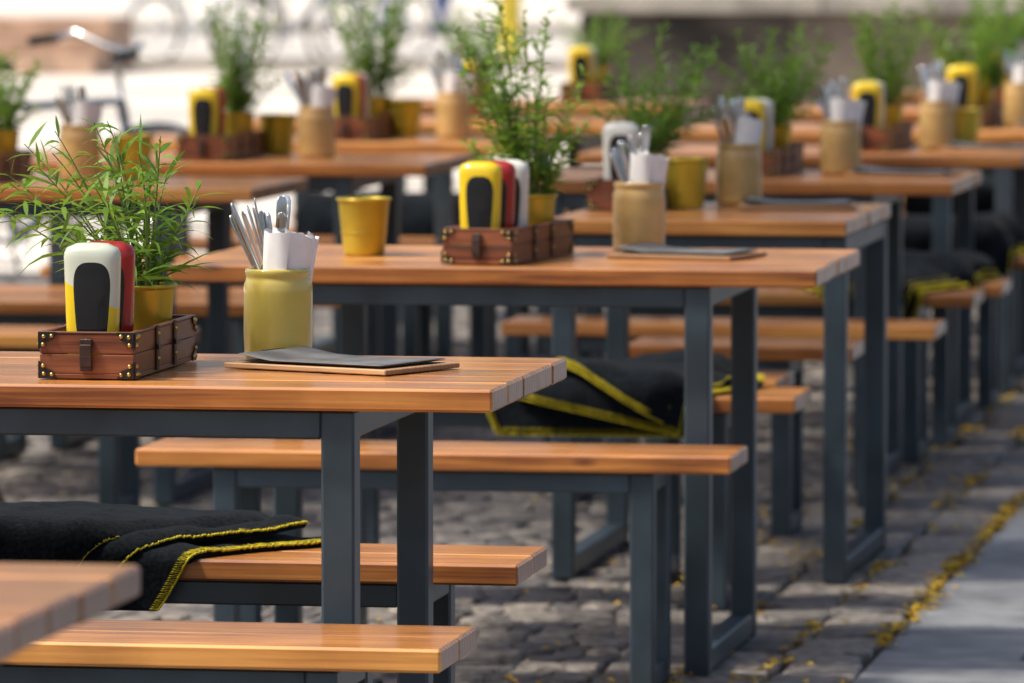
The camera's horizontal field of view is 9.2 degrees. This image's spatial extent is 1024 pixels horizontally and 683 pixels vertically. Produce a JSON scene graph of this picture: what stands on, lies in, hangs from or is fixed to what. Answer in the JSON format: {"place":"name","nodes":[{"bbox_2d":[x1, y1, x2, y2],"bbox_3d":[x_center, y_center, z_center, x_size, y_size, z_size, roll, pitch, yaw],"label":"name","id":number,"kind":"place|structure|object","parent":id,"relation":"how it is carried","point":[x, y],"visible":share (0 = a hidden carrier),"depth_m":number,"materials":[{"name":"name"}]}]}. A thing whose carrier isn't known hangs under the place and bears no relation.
{"place":"outdoors","nodes":[
{"label":"outdoors","id":0,"kind":"place"},
{"bbox_2d":[0,16,132,74],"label":"wooden steps","id":1,"kind":"structure","parent":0,"point":[75,55],"depth_m":57.85,"materials":[{"name":"brown wood"}]},
{"bbox_2d":[0,0,581,23],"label":"pavement","id":2,"kind":"structure","parent":0,"point":[297,10],"depth_m":87.95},
{"bbox_2d":[0,70,603,271],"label":"plaza","id":3,"kind":"structure","parent":0,"point":[156,100],"depth_m":50.20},
{"bbox_2d":[0,86,565,229],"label":"paving bands","id":4,"kind":"object","parent":3,"relation":"on","point":[192,227],"depth_m":46.41,"materials":[{"name":"stone"}]},
{"bbox_2d":[132,32,579,58],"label":"road","id":5,"kind":"structure","parent":0,"point":[297,46],"depth_m":70.25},
{"bbox_2d":[125,0,266,57],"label":"bicycle","id":6,"kind":"object","parent":5,"relation":"on","point":[135,5],"visible":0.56,"depth_m":61.35,"materials":[{"name":"white paint"}]},
{"bbox_2d":[247,0,357,57],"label":"bicycle","id":7,"kind":"object","parent":5,"relation":"on","point":[306,17],"visible":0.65,"depth_m":61.15,"materials":[{"name":"paint"}]},
{"bbox_2d":[319,0,432,58],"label":"bicycle","id":8,"kind":"object","parent":5,"relation":"on","point":[358,3],"visible":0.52,"depth_m":61.60,"materials":[{"name":"white paint"}]},
{"bbox_2d":[471,97,503,119],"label":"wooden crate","id":9,"kind":"object","parent":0,"point":[475,110],"visible":0.08,"depth_m":21.06,"materials":[{"name":"brown wood"}]},
{"bbox_2d":[430,6,534,98],"bbox_3d":[-0.128,-0.946,21.383,0.342,0.365,0.319,4,5,42],"label":"potted plant","id":10,"kind":"object","parent":9,"relation":"in","point":[475,54],"visible":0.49,"depth_m":21.38,"materials":[{"name":"green plant"}]},
{"bbox_2d":[499,0,520,58],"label":"street bollard","id":11,"kind":"object","parent":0,"point":[512,7],"visible":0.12,"depth_m":60.90,"materials":[{"name":"metal"}]},
{"bbox_2d":[0,272,1023,682],"bbox_3d":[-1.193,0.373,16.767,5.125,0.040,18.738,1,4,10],"label":"cobblestone paving","id":12,"kind":"structure","parent":0,"point":[586,615],"depth_m":14.97,"materials":[{"name":"stone"}]},
{"bbox_2d":[0,562,139,661],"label":"wooden table","id":13,"kind":"object","parent":12,"relation":"on","point":[39,602],"visible":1,"depth_m":6.56,"materials":[{"name":"brown wood"}]},
{"bbox_2d":[0,325,199,505],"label":"wooden bench","id":14,"kind":"object","parent":12,"relation":"on","point":[119,475],"visible":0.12,"depth_m":15.62,"materials":[{"name":"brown wood"}]},
{"bbox_2d":[0,29,235,279],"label":"bicycle","id":15,"kind":"object","parent":12,"relation":"on","point":[119,54],"visible":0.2,"depth_m":23.33,"materials":[{"name":"paint"}]},
{"bbox_2d":[0,294,243,470],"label":"wooden bench","id":16,"kind":"object","parent":12,"relation":"on","point":[30,310],"visible":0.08,"depth_m":16.91,"materials":[{"name":"brown wood"}]},
{"bbox_2d":[0,175,307,504],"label":"wooden table","id":17,"kind":"object","parent":12,"relation":"on","point":[170,487],"visible":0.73,"depth_m":16.18,"materials":[{"name":"brown wood"}]},
{"bbox_2d":[0,150,32,181],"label":"wooden crate","id":18,"kind":"object","parent":17,"relation":"on","point":[18,164],"visible":0.89,"depth_m":16.45,"materials":[{"name":"brown wood"}]},
{"bbox_2d":[0,47,46,153],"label":"potted plant","id":19,"kind":"object","parent":18,"relation":"in","point":[9,135],"visible":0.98,"depth_m":16.52,"materials":[{"name":"green plant"}]},
{"bbox_2d":[55,83,102,179],"bbox_3d":[-1.121,-0.546,16.468,0.125,0.250,0.108,0,4,-2],"label":"cutlery mug","id":20,"kind":"object","parent":17,"relation":"on","point":[74,135],"visible":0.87,"depth_m":16.43,"materials":[{"name":"ceramic"}]},
{"bbox_2d":[111,133,154,178],"bbox_3d":[-0.983,-0.480,16.500,0.113,0.116,0.113,1,4,10],"label":"metal bucket","id":21,"kind":"object","parent":17,"relation":"on","point":[125,138],"visible":0.49,"depth_m":16.46,"materials":[{"name":"gold metal"}]},
{"bbox_2d":[0,285,339,458],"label":"wooden bench","id":22,"kind":"object","parent":12,"relation":"on","point":[11,445],"visible":0.15,"depth_m":17.39,"materials":[{"name":"brown wood"}]},
{"bbox_2d":[40,261,379,355],"bbox_3d":[-0.786,0.006,18.635,1.151,0.460,0.300,1,4,10],"label":"wooden bench","id":23,"kind":"object","parent":12,"relation":"on","point":[373,330],"visible":0.04,"depth_m":18.43,"materials":[{"name":"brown wood"}]},
{"bbox_2d":[0,619,476,682],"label":"wooden bench","id":24,"kind":"object","parent":12,"relation":"on","point":[117,651],"visible":1,"depth_m":9.04,"materials":[{"name":"brown wood"}]},
{"bbox_2d":[31,151,472,447],"bbox_3d":[-0.805,-0.121,17.994,1.283,0.800,0.750,1,4,10],"label":"wooden table","id":25,"kind":"object","parent":12,"relation":"on","point":[343,174],"visible":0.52,"depth_m":17.69,"materials":[{"name":"brown wood"}]},
{"bbox_2d":[176,130,266,160],"bbox_3d":[-0.816,-0.553,17.900,0.157,0.072,0.440,1,4,12],"label":"wooden crate","id":26,"kind":"object","parent":25,"relation":"on","point":[224,147],"visible":0.91,"depth_m":17.70,"materials":[{"name":"brown wood"}]},
{"bbox_2d":[188,88,218,134],"bbox_3d":[-0.860,-0.611,17.747,0.087,0.193,0.046,1,4,15],"label":"condiment bottle","id":27,"kind":"object","parent":26,"relation":"in","point":[203,103],"visible":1,"depth_m":17.72,"materials":[{"name":"plastic"}]},
{"bbox_2d":[194,0,285,134],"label":"potted plant","id":28,"kind":"object","parent":26,"relation":"in","point":[239,119],"visible":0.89,"depth_m":17.98,"materials":[{"name":"green plant"}]},
{"bbox_2d":[258,113,296,154],"bbox_3d":[-0.668,-0.590,18.117,0.113,0.116,0.113,1,4,10],"label":"metal bucket","id":29,"kind":"object","parent":25,"relation":"on","point":[278,128],"visible":1,"depth_m":18.08,"materials":[{"name":"gold metal"}]},
{"bbox_2d":[285,66,336,156],"bbox_3d":[-0.565,-0.650,17.958,0.148,0.256,0.108,-1,4,-13],"label":"cutlery mug","id":30,"kind":"object","parent":25,"relation":"on","point":[315,95],"visible":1,"depth_m":17.93,"materials":[{"name":"ceramic"}]},
{"bbox_2d":[0,351,566,682],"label":"wooden table","id":31,"kind":"object","parent":12,"relation":"on","point":[212,396],"visible":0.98,"depth_m":9.39,"materials":[{"name":"brown wood"}]},
{"bbox_2d":[37,314,197,378],"bbox_3d":[-0.598,0.006,9.678,0.157,0.072,0.440,1,4,10],"label":"wooden crate","id":32,"kind":"object","parent":31,"relation":"on","point":[103,355],"visible":0.86,"depth_m":9.48,"materials":[{"name":"brown wood"}]},
{"bbox_2d":[64,242,120,331],"bbox_3d":[-0.627,-0.052,9.521,0.086,0.193,0.046,1,4,11],"label":"condiment bottle","id":33,"kind":"object","parent":32,"relation":"in","point":[92,272],"visible":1,"depth_m":9.50,"materials":[{"name":"plastic"}]},
{"bbox_2d":[90,241,135,354],"bbox_3d":[-0.609,-0.056,9.574,0.087,0.193,0.046,1,4,12],"label":"condiment bottle","id":34,"kind":"object","parent":32,"relation":"in","point":[128,261],"visible":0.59,"depth_m":9.55,"materials":[{"name":"plastic"}]},
{"bbox_2d":[0,114,228,330],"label":"potted plant","id":35,"kind":"object","parent":32,"relation":"in","point":[153,302],"visible":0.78,"depth_m":9.76,"materials":[{"name":"green plant"}]},
{"bbox_2d":[230,195,318,358],"bbox_3d":[-0.366,-0.099,9.877,0.122,0.254,0.110,2,5,31],"label":"cutlery mug","id":36,"kind":"object","parent":31,"relation":"on","point":[278,298],"visible":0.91,"depth_m":9.84,"materials":[{"name":"yellow ceramic"}]},
{"bbox_2d":[224,346,459,374],"bbox_3d":[-0.260,0.028,9.703,0.300,0.024,0.200,3,5,34],"label":"menu board","id":37,"kind":"object","parent":31,"relation":"on","point":[305,358],"visible":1,"depth_m":9.66,"materials":[{"name":"grey wood"}]},
{"bbox_2d":[142,255,432,355],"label":"wooden bench","id":38,"kind":"object","parent":12,"relation":"on","point":[417,328],"visible":0.02,"depth_m":18.79,"materials":[{"name":"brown wood"}]},
{"bbox_2d":[102,133,553,356],"bbox_3d":[-0.551,-0.223,19.494,1.283,0.800,0.700,1,4,10],"label":"wooden table","id":39,"kind":"object","parent":12,"relation":"on","point":[444,315],"visible":0.09,"depth_m":19.11,"materials":[{"name":"brown wood"}]},
{"bbox_2d":[336,114,393,140],"bbox_3d":[-0.459,-0.656,19.408,0.157,0.072,0.440,1,4,12],"label":"wooden crate","id":40,"kind":"object","parent":39,"relation":"on","point":[372,128],"visible":0.76,"depth_m":19.21,"materials":[{"name":"brown wood"}]},
{"bbox_2d":[332,74,359,128],"bbox_3d":[-0.503,-0.714,19.255,0.087,0.193,0.046,1,4,17],"label":"condiment bottle","id":41,"kind":"object","parent":40,"relation":"in","point":[347,88],"visible":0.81,"depth_m":19.23,"materials":[{"name":"plastic"}]},
{"bbox_2d":[323,0,422,116],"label":"potted plant","id":42,"kind":"object","parent":40,"relation":"in","point":[378,102],"visible":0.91,"depth_m":19.50,"materials":[{"name":"green plant"}]},
{"bbox_2d":[387,99,422,136],"bbox_3d":[-0.328,-0.686,19.527,0.113,0.116,0.113,1,4,10],"label":"metal bucket","id":43,"kind":"object","parent":39,"relation":"on","point":[406,113],"visible":1,"depth_m":19.49,"materials":[{"name":"gold metal"}]},
{"bbox_2d":[430,54,474,137],"bbox_3d":[-0.182,-0.752,19.448,0.130,0.257,0.108,2,4,27],"label":"cutlery mug","id":44,"kind":"object","parent":39,"relation":"on","point":[453,112],"visible":0.96,"depth_m":19.41,"materials":[{"name":"ceramic"}]},
{"bbox_2d":[190,235,497,356],"bbox_3d":[-0.486,-0.094,20.102,1.151,0.460,0.300,1,4,10],"label":"wooden bench","id":45,"kind":"object","parent":12,"relation":"on","point":[199,242],"visible":0.02,"depth_m":20.12,"materials":[{"name":"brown wood"}]},
{"bbox_2d":[165,543,546,682],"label":"wooden bench","id":46,"kind":"object","parent":12,"relation":"on","point":[286,578],"visible":0.38,"depth_m":10.19,"materials":[{"name":"brown wood"}]},
{"bbox_2d":[0,501,320,610],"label":"folded blanket","id":47,"kind":"object","parent":46,"relation":"on","point":[161,548],"visible":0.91,"depth_m":10.22,"materials":[{"name":"fabric"}]},
{"bbox_2d":[133,23,579,71],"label":"kerb","id":48,"kind":"structure","parent":12,"relation":"on","point":[313,64],"depth_m":59.30,"materials":[{"name":"stone"}]},
{"bbox_2d":[233,225,530,356],"bbox_3d":[-0.379,-0.137,20.742,1.152,0.460,0.300,1,4,10],"label":"wooden bench","id":49,"kind":"object","parent":12,"relation":"on","point":[517,346],"visible":0.06,"depth_m":20.56,"materials":[{"name":"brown wood"}]},
{"bbox_2d":[294,190,459,236],"bbox_3d":[-0.327,-0.383,20.636,0.702,0.205,0.423,1,4,10],"label":"folded blanket","id":50,"kind":"object","parent":49,"relation":"on","point":[315,214],"visible":0.33,"depth_m":20.50,"materials":[{"name":"fabric"}]},
{"bbox_2d":[135,437,747,682],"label":"wooden bench","id":51,"kind":"object","parent":12,"relation":"on","point":[245,471],"visible":0.86,"depth_m":12.21,"materials":[{"name":"brown wood"}]},
{"bbox_2d":[253,114,641,356],"bbox_3d":[-0.241,-0.348,21.324,1.284,0.801,0.720,1,4,10],"label":"wooden table","id":52,"kind":"object","parent":12,"relation":"on","point":[428,125],"visible":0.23,"depth_m":21.04,"materials":[{"name":"brown wood"}]},
{"bbox_2d":[168,244,859,675],"bbox_3d":[0.018,0.228,12.862,1.294,0.801,0.760,1,4,10],"label":"wooden table","id":53,"kind":"object","parent":12,"relation":"on","point":[356,286],"visible":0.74,"depth_m":12.50,"materials":[{"name":"brown wood"}]},
{"bbox_2d":[336,196,391,255],"bbox_3d":[-0.299,-0.234,12.874,0.113,0.116,0.113,1,4,10],"label":"metal bucket","id":54,"kind":"object","parent":53,"relation":"on","point":[363,221],"visible":1,"depth_m":12.84,"materials":[{"name":"gold metal"}]},
{"bbox_2d":[441,219,574,264],"bbox_3d":[-0.007,-0.202,12.733,0.157,0.072,0.440,1,4,17],"label":"wooden crate","id":55,"kind":"object","parent":53,"relation":"on","point":[517,245],"visible":0.87,"depth_m":12.55,"materials":[{"name":"brown wood"}]},
{"bbox_2d":[459,161,501,245],"bbox_3d":[-0.062,-0.260,12.584,0.087,0.193,0.046,1,4,16],"label":"condiment bottle","id":56,"kind":"object","parent":55,"relation":"in","point":[480,186],"visible":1,"depth_m":12.56,"materials":[{"name":"plastic"}]},
{"bbox_2d":[484,160,515,228],"bbox_3d":[-0.035,-0.264,12.633,0.087,0.193,0.046,1,4,18],"label":"condiment bottle","id":57,"kind":"object","parent":55,"relation":"in","point":[508,194],"visible":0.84,"depth_m":12.61,"materials":[{"name":"plastic"}]},
{"bbox_2d":[499,159,528,227],"bbox_3d":[-0.008,-0.267,12.682,0.087,0.193,0.046,1,4,16],"label":"condiment bottle","id":58,"kind":"object","parent":55,"relation":"in","point":[521,193],"visible":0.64,"depth_m":12.66,"materials":[{"name":"plastic"}]},
{"bbox_2d":[446,0,596,225],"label":"potted plant","id":59,"kind":"object","parent":55,"relation":"in","point":[541,206],"visible":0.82,"depth_m":12.82,"materials":[{"name":"green plant"}]},
{"bbox_2d":[609,125,668,251],"bbox_3d":[0.260,-0.314,12.997,0.120,0.259,0.108,0,4,4],"label":"cutlery mug","id":60,"kind":"object","parent":53,"relation":"on","point":[639,204],"visible":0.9,"depth_m":12.96,"materials":[{"name":"ceramic"}]},
{"bbox_2d":[606,242,766,260],"bbox_3d":[0.351,-0.183,12.797,0.270,0.024,0.200,2,4,24],"label":"menu board","id":61,"kind":"object","parent":53,"relation":"on","point":[648,250],"visible":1,"depth_m":12.74,"materials":[{"name":"grey wood"}]},
{"bbox_2d":[59,346,1023,682],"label":"fallen leaves","id":62,"kind":"object","parent":12,"relation":"on","point":[951,566],"visible":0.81,"depth_m":14.50,"materials":[{"name":"yellow plant"}]},
{"bbox_2d":[390,97,710,323],"bbox_3d":[0.043,-0.482,23.300,1.284,0.800,0.720,1,4,10],"label":"wooden table","id":63,"kind":"object","parent":12,"relation":"on","point":[428,106],"visible":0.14,"depth_m":22.99,"materials":[{"name":"brown wood"}]},
{"bbox_2d":[559,80,617,101],"bbox_3d":[0.279,-0.916,23.230,0.157,0.072,0.440,1,4,10],"label":"wooden crate","id":64,"kind":"object","parent":63,"relation":"on","point":[592,92],"visible":0.71,"depth_m":23.03,"materials":[{"name":"brown wood"}]},
{"bbox_2d":[568,47,591,82],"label":"condiment bottle","id":65,"kind":"object","parent":64,"relation":"in","point":[577,56],"visible":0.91,"depth_m":23.05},
{"bbox_2d":[552,3,647,82],"bbox_3d":[0.313,-1.070,23.359,0.368,0.345,0.316,4,5,42],"label":"potted plant","id":66,"kind":"object","parent":64,"relation":"in","point":[601,63],"visible":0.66,"depth_m":23.35,"materials":[{"name":"green plant"}]},
{"bbox_2d":[368,387,811,609],"bbox_3d":[0.061,0.333,13.817,1.151,0.461,0.300,1,4,10],"label":"wooden bench","id":67,"kind":"object","parent":12,"relation":"on","point":[782,400],"visible":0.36,"depth_m":13.63,"materials":[{"name":"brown wood"}]},
{"bbox_2d":[487,349,764,437],"bbox_3d":[0.201,0.110,13.730,0.649,0.170,0.358,1,4,10],"label":"folded blanket","id":68,"kind":"object","parent":67,"relation":"on","point":[642,395],"visible":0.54,"depth_m":13.60,"materials":[{"name":"fabric"}]},
{"bbox_2d":[645,370,794,575],"bbox_3d":[0.391,0.302,14.267,0.452,0.461,0.300,1,4,10],"label":"wooden bench","id":69,"kind":"object","parent":12,"relation":"on","point":[779,378],"visible":0.11,"depth_m":14.36,"materials":[{"name":"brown wood"}]},
{"bbox_2d":[552,202,890,583],"bbox_3d":[0.485,0.104,14.604,0.673,0.811,0.880,1,4,10],"label":"wooden table","id":70,"kind":"object","parent":12,"relation":"on","point":[717,225],"visible":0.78,"depth_m":14.26,"materials":[{"name":"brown wood"}]},
{"bbox_2d":[586,176,666,209],"bbox_3d":[0.289,-0.350,14.758,0.157,0.072,0.440,1,4,12],"label":"wooden crate","id":71,"kind":"object","parent":70,"relation":"on","point":[600,189],"visible":0.27,"depth_m":14.56,"materials":[{"name":"brown wood"}]},
{"bbox_2d":[602,122,639,179],"bbox_3d":[0.251,-0.408,14.604,0.087,0.193,0.046,1,4,15],"label":"condiment bottle","id":72,"kind":"object","parent":71,"relation":"in","point":[614,133],"visible":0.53,"depth_m":14.59,"materials":[{"name":"plastic"}]},
{"bbox_2d":[560,21,737,156],"bbox_3d":[0.325,-0.539,14.830,0.414,0.422,0.483,1,4,10],"label":"potted plant","id":73,"kind":"object","parent":71,"relation":"in","point":[660,136],"visible":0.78,"depth_m":14.80,"materials":[{"name":"green plant"}]},
{"bbox_2d":[665,157,709,208],"bbox_3d":[0.400,-0.366,14.668,0.113,0.116,0.113,1,4,10],"label":"metal bucket","id":74,"kind":"object","parent":70,"relation":"on","point":[685,183],"visible":0.9,"depth_m":14.63,"materials":[{"name":"gold metal"}]},
{"bbox_2d":[711,96,763,204],"bbox_3d":[0.530,-0.448,14.863,0.122,0.253,0.108,-1,4,-19],"label":"cutlery mug","id":75,"kind":"object","parent":70,"relation":"on","point":[738,167],"visible":0.97,"depth_m":14.82,"materials":[{"name":"ceramic"}]},
{"bbox_2d":[738,195,855,208],"bbox_3d":[0.660,-0.323,14.708,0.270,0.024,0.200,0,4,4],"label":"menu board","id":76,"kind":"object","parent":70,"relation":"on","point":[752,202],"visible":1,"depth_m":14.64,"materials":[{"name":"grey wood"}]},
{"bbox_2d":[501,315,945,507],"bbox_3d":[0.537,0.177,16.115,1.104,0.460,0.300,1,4,10],"label":"wooden bench","id":77,"kind":"object","parent":12,"relation":"on","point":[591,335],"visible":0.43,"depth_m":15.98,"materials":[{"name":"brown wood"}]},
{"bbox_2d":[630,336,863,537],"bbox_3d":[0.564,0.230,15.341,0.551,0.460,0.300,1,4,10],"label":"wooden bench","id":78,"kind":"object","parent":12,"relation":"on","point":[793,354],"visible":0.41,"depth_m":15.20,"materials":[{"name":"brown wood"}]},
{"bbox_2d":[531,168,981,491],"bbox_3d":[0.564,-0.040,16.802,1.284,0.801,0.750,1,4,10],"label":"wooden table","id":79,"kind":"object","parent":12,"relation":"on","point":[818,185],"visible":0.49,"depth_m":16.49,"materials":[{"name":"brown wood"}]},
{"bbox_2d":[761,144,803,176],"bbox_3d":[0.659,-0.479,16.811,0.157,0.072,0.440,1,4,13],"label":"wooden crate","id":80,"kind":"object","parent":79,"relation":"on","point":[781,161],"visible":0.52,"depth_m":16.72,"materials":[{"name":"brown wood"}]},
{"bbox_2d":[697,22,838,149],"bbox_3d":[0.720,-0.657,16.943,0.351,0.391,0.377,-3,5,-39],"label":"potted plant","id":81,"kind":"object","parent":80,"relation":"in","point":[781,97],"visible":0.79,"depth_m":16.90,"materials":[{"name":"green plant"}]},
{"bbox_2d":[816,77,865,174],"bbox_3d":[0.865,-0.570,16.791,0.126,0.255,0.108,2,4,23],"label":"cutlery mug","id":82,"kind":"object","parent":79,"relation":"on","point":[840,141],"visible":1,"depth_m":16.75,"materials":[{"name":"ceramic"}]},
{"bbox_2d":[843,165,961,177],"bbox_3d":[1.025,-0.447,16.681,0.270,0.024,0.200,1,4,18],"label":"menu board","id":83,"kind":"object","parent":79,"relation":"on","point":[869,171],"visible":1,"depth_m":16.62,"materials":[{"name":"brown wood"}]},
{"bbox_2d":[578,144,1023,429],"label":"wooden table","id":84,"kind":"object","parent":12,"relation":"on","point":[913,158],"visible":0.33,"depth_m":18.27,"materials":[{"name":"brown wood"}]},
{"bbox_2d":[861,122,913,151],"bbox_3d":[1.063,-0.599,18.564,0.157,0.072,0.440,1,4,13],"label":"wooden crate","id":85,"kind":"object","parent":84,"relation":"on","point":[887,139],"visible":0.73,"depth_m":18.36,"materials":[{"name":"brown wood"}]},
{"bbox_2d":[852,81,881,126],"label":"condiment bottle","id":86,"kind":"object","parent":85,"relation":"in","point":[869,93],"visible":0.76,"depth_m":18.39,"materials":[{"name":"plastic"}]},
{"bbox_2d":[846,0,929,126],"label":"potted plant","id":87,"kind":"object","parent":85,"relation":"in","point":[893,112],"visible":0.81,"depth_m":18.66,"materials":[{"name":"leaf"},{"name":"painted metal"},{"name":"soil"}]},
{"bbox_2d":[919,60,960,148],"bbox_3d":[1.236,-0.691,18.551,0.133,0.258,0.108,2,4,26],"label":"cutlery mug","id":88,"kind":"object","parent":84,"relation":"on","point":[937,119],"visible":0.98,"depth_m":18.51,"materials":[{"name":"ceramic"}]},
{"bbox_2d":[956,108,982,143],"bbox_3d":[1.319,-0.622,18.591,0.113,0.116,0.113,1,4,10],"label":"metal bucket","id":89,"kind":"object","parent":84,"relation":"on","point":[967,124],"visible":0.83,"depth_m":18.55,"materials":[{"name":"gold metal"}]},
{"bbox_2d":[938,141,1023,151],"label":"menu board","id":90,"kind":"object","parent":84,"relation":"on","point":[964,146],"visible":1,"depth_m":18.38,"materials":[{"name":"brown wood"}]},
{"bbox_2d":[630,287,983,462],"bbox_3d":[0.707,0.087,17.442,1.150,0.460,0.300,1,4,10],"label":"wooden bench","id":91,"kind":"object","parent":12,"relation":"on","point":[773,302],"visible":0.44,"depth_m":17.27,"materials":[{"name":"brown wood"}]},
{"bbox_2d":[805,261,967,318],"bbox_3d":[0.988,-0.124,17.332,0.476,0.171,0.357,1,4,10],"label":"folded blanket","id":92,"kind":"object","parent":91,"relation":"on","point":[919,279],"visible":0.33,"depth_m":17.28,"materials":[{"name":"fabric"}]},
{"bbox_2d":[675,123,1023,375],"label":"wooden table","id":93,"kind":"object","parent":12,"relation":"on","point":[805,134],"visible":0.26,"depth_m":20.18,"materials":[{"name":"brown wood"}]},
{"bbox_2d":[956,103,1003,128],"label":"wooden crate","id":94,"kind":"object","parent":93,"relation":"on","point":[992,115],"visible":0.41,"depth_m":20.39,"materials":[{"name":"brown wood"}]},
{"bbox_2d":[947,65,973,106],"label":"condiment bottle","id":95,"kind":"object","parent":94,"relation":"in","point":[963,75],"visible":0.45,"depth_m":20.29,"materials":[{"name":"plastic"}]},
{"bbox_2d":[911,0,1023,106],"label":"potted plant","id":96,"kind":"object","parent":94,"relation":"in","point":[984,64],"visible":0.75,"depth_m":20.57,"materials":[{"name":"leaf"},{"name":"painted metal"},{"name":"soil"}]},
{"bbox_2d":[1003,50,1023,126],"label":"cutlery mug","id":97,"kind":"object","parent":93,"relation":"on","point":[1013,102],"visible":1,"depth_m":20.42,"materials":[{"name":"ceramic"}]},
{"bbox_2d":[929,278,1010,447],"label":"wooden bench","id":98,"kind":"object","parent":12,"relation":"on","point":[944,387],"visible":0.33,"depth_m":17.74,"materials":[{"name":"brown wood"}]},
{"bbox_2d":[902,249,999,287],"bbox_3d":[1.060,-0.187,17.813,0.580,0.149,0.380,1,4,10],"label":"folded blanket","id":99,"kind":"object","parent":98,"relation":"on","point":[971,269],"visible":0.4,"depth_m":17.69,"materials":[{"name":"fabric"}]},
{"bbox_2d":[977,256,1023,410],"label":"wooden bench","id":100,"kind":"object","parent":12,"relation":"on","point":[988,350],"visible":0.18,"depth_m":19.05,"materials":[{"name":"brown wood"}]},
{"bbox_2d":[902,211,1023,276],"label":"folded blanket","id":101,"kind":"object","parent":100,"relation":"on","point":[999,239],"visible":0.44,"depth_m":18.95,"materials":[{"name":"fabric"}]},
{"bbox_2d":[1000,269,1017,395],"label":"wooden bench","id":102,"kind":"object","parent":12,"relation":"on","point":[1009,345],"visible":0.13,"depth_m":19.64,"materials":[{"name":"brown wood"}]},
{"bbox_2d":[853,503,1023,682],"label":"pavement","id":103,"kind":"structure","parent":0,"point":[979,614],"depth_m":13.23,"materials":[{"name":"concrete"}]},
{"bbox_2d":[566,0,1023,166],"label":"stone wall","id":104,"kind":"structure","parent":103,"relation":"on","point":[701,23],"depth_m":36.74,"materials":[{"name":"stone"}]},
{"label":"wooden bench","id":105,"kind":"object","parent":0,"visible":0},
{"bbox_2d":[903,173,1012,214],"bbox_3d":[1.579,-0.436,20.956,0.553,0.217,0.450,1,4,10],"label":"folded blanket","id":106,"kind":"object","parent":105,"relation":"on","point":[984,195],"visible":0.2,"depth_m":20.80,"materials":[{"name":"fabric"}]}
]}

